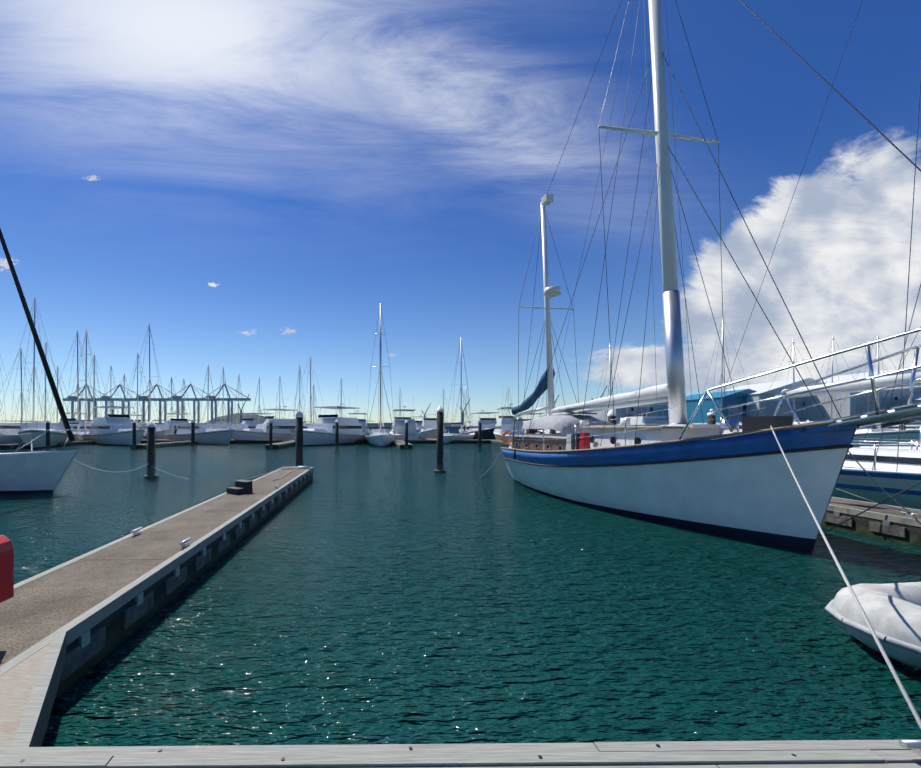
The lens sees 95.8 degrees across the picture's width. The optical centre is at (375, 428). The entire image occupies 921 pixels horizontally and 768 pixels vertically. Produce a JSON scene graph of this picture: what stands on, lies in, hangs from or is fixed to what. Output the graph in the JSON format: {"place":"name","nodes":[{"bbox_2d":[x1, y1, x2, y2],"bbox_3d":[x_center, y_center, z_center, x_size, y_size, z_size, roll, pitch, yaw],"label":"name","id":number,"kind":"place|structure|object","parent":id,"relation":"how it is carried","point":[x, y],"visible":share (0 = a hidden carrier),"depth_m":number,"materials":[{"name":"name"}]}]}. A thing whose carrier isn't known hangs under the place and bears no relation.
{"place":"outdoors","nodes":[
{"label":"outdoors","id":0,"kind":"place"},
{"bbox_2d":[155,413,468,428],"bbox_3d":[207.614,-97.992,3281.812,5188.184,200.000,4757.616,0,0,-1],"label":"shore terrain","id":1,"kind":"structure","parent":0,"point":[258,417],"depth_m":4942.89,"materials":[{"name":"soil"}]},
{"bbox_2d":[0,429,920,746],"bbox_3d":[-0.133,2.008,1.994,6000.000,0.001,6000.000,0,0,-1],"label":"water","id":2,"kind":"structure","parent":0,"point":[368,595],"depth_m":4.29,"materials":[{"name":"teal liquid"}]},
{"bbox_2d":[0,356,17,421],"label":"sailboat","id":3,"kind":"object","parent":2,"relation":"on","point":[3,391],"visible":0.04,"depth_m":71.47,"materials":[{"name":"paint"}]},
{"bbox_2d":[0,348,41,423],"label":"sailboat","id":4,"kind":"object","parent":2,"relation":"on","point":[21,368],"visible":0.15,"depth_m":61.05,"materials":[{"name":"paint"}]},
{"bbox_2d":[0,421,43,434],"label":"motor yacht","id":5,"kind":"object","parent":2,"relation":"on","point":[7,428],"visible":0.15,"depth_m":51.94,"materials":[{"name":"paint"}]},
{"bbox_2d":[0,297,69,443],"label":"sailboat","id":6,"kind":"object","parent":2,"relation":"on","point":[12,439],"visible":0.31,"depth_m":53.02,"materials":[{"name":"paint"}]},
{"bbox_2d":[0,228,77,492],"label":"sailboat","id":7,"kind":"object","parent":2,"relation":"on","point":[33,472],"visible":0.9,"depth_m":12.60,"materials":[{"name":"paint"}]},
{"bbox_2d":[18,422,75,447],"bbox_3d":[-38.002,0.999,47.160,4.839,3.216,18.125,0,0,-32],"label":"motor yacht","id":8,"kind":"object","parent":2,"relation":"on","point":[38,429],"visible":0.73,"depth_m":42.79,"materials":[{"name":"paint"}]},
{"bbox_2d":[24,342,69,421],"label":"sailboat","id":9,"kind":"object","parent":2,"relation":"on","point":[46,346],"visible":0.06,"depth_m":76.56,"materials":[{"name":"paint"}]},
{"bbox_2d":[40,366,75,422],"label":"sailboat","id":10,"kind":"object","parent":2,"relation":"on","point":[62,395],"visible":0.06,"depth_m":86.71,"materials":[{"name":"paint"}]},
{"bbox_2d":[44,331,98,433],"bbox_3d":[-42.893,-5.749,57.956,3.710,16.512,13.775,0,0,-3],"label":"sailboat","id":11,"kind":"object","parent":2,"relation":"on","point":[77,389],"visible":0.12,"depth_m":58.77,"materials":[{"name":"paint"}]},
{"bbox_2d":[59,405,91,431],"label":"motor yacht","id":12,"kind":"object","parent":2,"relation":"on","point":[81,426],"visible":0.08,"depth_m":71.77,"materials":[{"name":"paint"}]},
{"bbox_2d":[67,330,104,439],"bbox_3d":[-41.245,-5.743,58.754,3.597,16.500,13.400,0,0,-10],"label":"sailboat","id":13,"kind":"object","parent":2,"relation":"on","point":[78,436],"visible":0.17,"depth_m":57.83,"materials":[{"name":"paint"}]},
{"bbox_2d":[71,354,111,431],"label":"sailboat","id":14,"kind":"object","parent":2,"relation":"on","point":[94,357],"visible":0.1,"depth_m":71.29,"materials":[{"name":"paint"}]},
{"bbox_2d":[99,367,122,416],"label":"sailboat","id":15,"kind":"object","parent":2,"relation":"on","point":[110,395],"visible":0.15,"depth_m":101.66,"materials":[{"name":"paint"}]},
{"bbox_2d":[81,386,145,445],"bbox_3d":[-32.103,-1.494,50.636,15.134,8.202,3.964,0,0,38],"label":"motor yacht","id":16,"kind":"object","parent":2,"relation":"on","point":[113,429],"visible":0.85,"depth_m":49.27,"materials":[{"name":"paint"}]},
{"bbox_2d":[114,374,136,418],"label":"sailboat","id":17,"kind":"object","parent":2,"relation":"on","point":[124,394],"visible":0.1,"depth_m":91.48,"materials":[{"name":"paint"}]},
{"bbox_2d":[125,405,141,428],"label":"motor yacht","id":18,"kind":"object","parent":2,"relation":"on","point":[140,421],"visible":0.02,"depth_m":83.08,"materials":[{"name":"paint"}]},
{"bbox_2d":[122,353,155,425],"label":"sailboat","id":19,"kind":"object","parent":2,"relation":"on","point":[137,391],"visible":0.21,"depth_m":76.14,"materials":[{"name":"paint"}]},
{"bbox_2d":[123,324,171,439],"bbox_3d":[-34.655,-6.736,61.567,4.272,18.486,15.650,0,0,-1],"label":"sailboat","id":20,"kind":"object","parent":2,"relation":"on","point":[137,424],"visible":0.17,"depth_m":62.56,"materials":[{"name":"paint"}]},
{"bbox_2d":[139,424,174,438],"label":"motor yacht","id":21,"kind":"object","parent":2,"relation":"on","point":[163,431],"visible":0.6,"depth_m":59.47,"materials":[{"name":"paint"}]},
{"bbox_2d":[157,377,181,421],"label":"sailboat","id":22,"kind":"object","parent":2,"relation":"on","point":[171,380],"visible":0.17,"depth_m":80.75,"materials":[{"name":"paint"}]},
{"bbox_2d":[164,400,189,433],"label":"motorboat","id":23,"kind":"object","parent":2,"relation":"on","point":[172,422],"visible":0.21,"depth_m":74.69,"materials":[{"name":"paint"}]},
{"bbox_2d":[174,380,191,420],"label":"sailboat","id":24,"kind":"object","parent":2,"relation":"on","point":[184,404],"depth_m":100.97,"materials":[{"name":"paint"}]},
{"bbox_2d":[166,423,233,444],"bbox_3d":[-22.267,0.999,52.671,15.979,3.216,4.053,0,0,44],"label":"motor yacht","id":25,"kind":"object","parent":2,"relation":"on","point":[211,434],"visible":0.85,"depth_m":49.94,"materials":[{"name":"paint"}]},
{"bbox_2d":[197,364,219,422],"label":"sailboat","id":26,"kind":"object","parent":2,"relation":"on","point":[207,405],"visible":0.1,"depth_m":70.76,"materials":[{"name":"paint"}]},
{"bbox_2d":[214,367,231,423],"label":"sailboat","id":27,"kind":"object","parent":2,"relation":"on","point":[223,397],"visible":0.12,"depth_m":85.89,"materials":[{"name":"paint"}]},
{"bbox_2d":[216,422,244,439],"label":"motor yacht","id":28,"kind":"object","parent":2,"relation":"on","point":[236,427],"visible":0.21,"depth_m":60.26,"materials":[{"name":"paint"}]},
{"bbox_2d":[233,376,243,423],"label":"sailboat","id":29,"kind":"object","parent":2,"relation":"on","point":[238,404],"visible":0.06,"depth_m":110.92,"materials":[{"name":"paint"}]},
{"bbox_2d":[221,408,271,428],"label":"motorboat","id":30,"kind":"object","parent":2,"relation":"on","point":[251,422],"visible":0.12,"depth_m":73.29,"materials":[{"name":"paint"}]},
{"bbox_2d":[253,377,265,420],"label":"sailboat","id":31,"kind":"object","parent":2,"relation":"on","point":[259,398],"visible":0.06,"depth_m":95.76,"materials":[{"name":"paint"}]},
{"bbox_2d":[232,395,314,441],"bbox_3d":[-14.650,-1.494,57.916,3.680,8.201,13.398,0,0,43],"label":"motor yacht","id":32,"kind":"object","parent":2,"relation":"on","point":[280,429],"visible":0.73,"depth_m":56.69,"materials":[{"name":"paint"}]},
{"bbox_2d":[275,377,284,418],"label":"sailboat","id":33,"kind":"object","parent":2,"relation":"on","point":[279,401],"visible":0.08,"depth_m":120.76,"materials":[{"name":"paint"}]},
{"bbox_2d":[294,364,305,420],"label":"sailboat","id":34,"kind":"object","parent":2,"relation":"on","point":[299,374],"visible":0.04,"depth_m":90.13,"materials":[{"name":"paint"}]},
{"bbox_2d":[291,355,323,427],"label":"sailboat","id":35,"kind":"object","parent":2,"relation":"on","point":[310,393],"visible":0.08,"depth_m":66.96,"materials":[{"name":"paint"}]},
{"bbox_2d":[308,384,317,425],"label":"sailboat","id":36,"kind":"object","parent":2,"relation":"on","point":[313,398],"visible":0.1,"depth_m":110.17,"materials":[{"name":"paint"}]},
{"bbox_2d":[289,390,369,445],"bbox_3d":[-5.660,-1.494,51.557,4.996,8.202,15.227,0,0,30],"label":"motor yacht","id":37,"kind":"object","parent":2,"relation":"on","point":[321,431],"visible":0.88,"depth_m":50.20,"materials":[{"name":"paint"}]},
{"bbox_2d":[63,380,606,428],"bbox_3d":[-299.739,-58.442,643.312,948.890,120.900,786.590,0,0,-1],"label":"port cranes","id":38,"kind":"object","parent":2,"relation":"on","point":[196,399],"visible":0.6,"depth_m":1009.99,"materials":[{"name":"metal"}]},
{"bbox_2d":[337,379,345,416],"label":"sailboat","id":39,"kind":"object","parent":2,"relation":"on","point":[341,410],"visible":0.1,"depth_m":130.03,"materials":[{"name":"paint"}]},
{"bbox_2d":[348,398,369,433],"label":"motor yacht","id":40,"kind":"object","parent":2,"relation":"on","point":[363,422],"visible":0.31,"depth_m":72.30,"materials":[{"name":"paint"}]},
{"bbox_2d":[365,303,394,446],"bbox_3d":[0.521,-6.243,49.731,3.747,17.500,13.900,0,0,-2],"label":"sailboat","id":41,"kind":"object","parent":2,"relation":"on","point":[380,437],"visible":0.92,"depth_m":48.56,"materials":[{"name":"paint"}]},
{"bbox_2d":[389,395,419,439],"bbox_3d":[4.123,-1.494,61.995,4.200,8.201,14.134,0,0,0],"label":"motor yacht","id":42,"kind":"object","parent":2,"relation":"on","point":[398,424],"visible":0.69,"depth_m":57.95,"materials":[{"name":"paint"}]},
{"bbox_2d":[415,408,426,436],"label":"motor yacht","id":43,"kind":"object","parent":2,"relation":"on","point":[418,425],"visible":0.12,"depth_m":93.83,"materials":[{"name":"paint"}]},
{"bbox_2d":[419,414,444,437],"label":"motor yacht","id":44,"kind":"object","parent":2,"relation":"on","point":[429,428],"visible":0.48,"depth_m":67.35,"materials":[{"name":"paint"}]},
{"bbox_2d":[434,387,453,432],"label":"sailboat","id":45,"kind":"object","parent":2,"relation":"on","point":[444,409],"visible":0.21,"depth_m":100.15,"materials":[{"name":"paint"}]},
{"bbox_2d":[435,337,474,443],"bbox_3d":[11.807,-5.243,57.830,3.298,15.500,12.400,0,0,32],"label":"sailboat","id":46,"kind":"object","parent":2,"relation":"on","point":[449,435],"visible":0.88,"depth_m":56.60,"materials":[{"name":"paint"}]},
{"bbox_2d":[0,434,920,767],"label":"marina docks","id":47,"kind":"object","parent":2,"relation":"on","point":[66,626],"visible":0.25,"depth_m":2.89,"materials":[{"name":"concrete"}]},
{"bbox_2d":[0,535,13,602],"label":"fire extinguisher cabinet","id":48,"kind":"object","parent":47,"relation":"on","point":[6,570],"visible":1,"depth_m":3.00,"materials":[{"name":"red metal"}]},
{"bbox_2d":[226,480,253,494],"bbox_3d":[-3.279,1.418,9.837,0.449,0.278,0.456,0,0,34],"label":"boarding step","id":49,"kind":"object","parent":47,"relation":"on","point":[242,487],"visible":0.96,"depth_m":9.78,"materials":[{"name":"black plastic"}]},
{"bbox_2d":[273,466,308,480],"bbox_3d":[-3.060,1.520,14.138,1.027,0.067,4.150,0,0,-1],"label":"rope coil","id":50,"kind":"object","parent":47,"relation":"on","point":[294,467],"visible":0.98,"depth_m":15.65,"materials":[{"name":"white fabric"}]},
{"bbox_2d":[73,425,920,728],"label":"mooring lines","id":51,"kind":"object","parent":47,"relation":"on","point":[897,679],"visible":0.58,"depth_m":3.16,"materials":[{"name":"fabric"}]},
{"bbox_2d":[458,389,470,431],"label":"sailboat","id":52,"kind":"object","parent":2,"relation":"on","point":[467,430],"visible":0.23,"depth_m":119.48,"materials":[{"name":"paint"}]},
{"bbox_2d":[44,406,905,477],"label":"mooring piles","id":53,"kind":"object","parent":2,"relation":"on","point":[151,444],"visible":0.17,"depth_m":18.62,"materials":[{"name":"black"}]},
{"bbox_2d":[465,402,498,439],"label":"motorboat","id":54,"kind":"object","parent":2,"relation":"on","point":[488,424],"visible":0.46,"depth_m":70.07,"materials":[{"name":"paint"}]},
{"bbox_2d":[504,382,512,415],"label":"sailboat","id":55,"kind":"object","parent":2,"relation":"on","point":[508,397],"visible":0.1,"depth_m":128.69,"materials":[{"name":"paint"}]},
{"bbox_2d":[493,401,524,440],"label":"motor yacht","id":56,"kind":"object","parent":2,"relation":"on","point":[504,423],"visible":0.58,"depth_m":52.16,"materials":[{"name":"paint"}]},
{"bbox_2d":[523,404,544,433],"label":"motor yacht","id":57,"kind":"object","parent":2,"relation":"on","point":[534,414],"visible":0.02,"depth_m":73.66,"materials":[{"name":"paint"}]},
{"bbox_2d":[539,390,547,415],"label":"sailboat","id":58,"kind":"object","parent":2,"relation":"on","point":[546,402],"visible":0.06,"depth_m":108.93,"materials":[{"name":"paint"}]},
{"bbox_2d":[538,405,564,433],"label":"motor yacht","id":59,"kind":"object","parent":2,"relation":"on","point":[547,432],"visible":0.04,"depth_m":61.02,"materials":[{"name":"paint"}]},
{"bbox_2d":[596,348,627,422],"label":"sailboat","id":60,"kind":"object","parent":2,"relation":"on","point":[610,387],"visible":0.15,"depth_m":67.93,"materials":[{"name":"paint"}]},
{"bbox_2d":[617,381,668,424],"bbox_3d":[31.220,-1.494,48.708,3.909,8.201,12.381,0,0,2],"label":"motor yacht","id":61,"kind":"object","parent":2,"relation":"on","point":[643,419],"visible":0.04,"depth_m":45.62,"materials":[{"name":"paint"}]},
{"bbox_2d":[500,0,920,550],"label":"sailboat","id":62,"kind":"object","parent":2,"relation":"on","point":[727,477],"visible":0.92,"depth_m":8.59,"materials":[{"name":"paint"}]},
{"bbox_2d":[697,317,756,416],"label":"sailboat","id":63,"kind":"object","parent":2,"relation":"on","point":[722,378],"visible":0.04,"depth_m":82.94,"materials":[{"name":"paint"}]},
{"bbox_2d":[692,421,816,431],"bbox_3d":[38.733,0.999,43.703,4.080,3.216,15.836,0,0,1],"label":"motor yacht","id":64,"kind":"object","parent":2,"relation":"on","point":[740,426],"visible":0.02,"depth_m":41.60,"materials":[{"name":"paint"}]},
{"bbox_2d":[760,339,832,421],"bbox_3d":[60.767,-5.243,60.268,3.597,15.500,13.400,0,0,-3],"label":"sailboat","id":65,"kind":"object","parent":2,"relation":"on","point":[793,380],"visible":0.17,"depth_m":59.39,"materials":[{"name":"paint"}]},
{"bbox_2d":[712,0,920,509],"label":"sailboat","id":66,"kind":"object","parent":2,"relation":"on","point":[891,472],"visible":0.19,"depth_m":9.84,"materials":[{"name":"paint"}]},
{"bbox_2d":[806,336,854,418],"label":"sailboat","id":67,"kind":"object","parent":2,"relation":"on","point":[832,378],"visible":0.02,"depth_m":87.29,"materials":[{"name":"paint"}]},
{"bbox_2d":[793,418,920,446],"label":"motor yacht","id":68,"kind":"object","parent":2,"relation":"on","point":[888,436],"visible":0.25,"depth_m":33.75,"materials":[{"name":"paint"}]},
{"bbox_2d":[825,582,920,669],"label":"inflatable dinghy","id":69,"kind":"object","parent":2,"relation":"on","point":[892,611],"visible":0.96,"depth_m":3.52,"materials":[{"name":"rubber"},{"name":"grey canvas"}]},
{"bbox_2d":[838,341,918,426],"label":"sailboat","id":70,"kind":"object","parent":2,"relation":"on","point":[868,393],"visible":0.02,"depth_m":92.07,"materials":[{"name":"paint"}]},
{"bbox_2d":[838,336,919,440],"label":"sailboat","id":71,"kind":"object","parent":2,"relation":"on","point":[879,398],"visible":0.04,"depth_m":55.30,"materials":[{"name":"paint"}]},
{"bbox_2d":[851,327,920,449],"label":"sailboat","id":72,"kind":"object","parent":2,"relation":"on","point":[911,447],"visible":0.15,"depth_m":15.33,"materials":[{"name":"paint"}]},
{"bbox_2d":[877,425,920,430],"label":"motor yacht","id":73,"kind":"object","parent":2,"relation":"on","point":[908,427],"visible":0.02,"depth_m":72.73,"materials":[{"name":"paint"}]},
{"bbox_2d":[0,0,920,426],"label":"sky","id":74,"kind":"structure","parent":0,"point":[248,183],"materials":[{"name":"blue"}]},
{"bbox_2d":[585,368,920,428],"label":"boatyard sheds","id":75,"kind":"object","parent":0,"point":[850,407],"visible":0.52,"depth_m":165.61,"materials":[{"name":"metal"}]}
]}

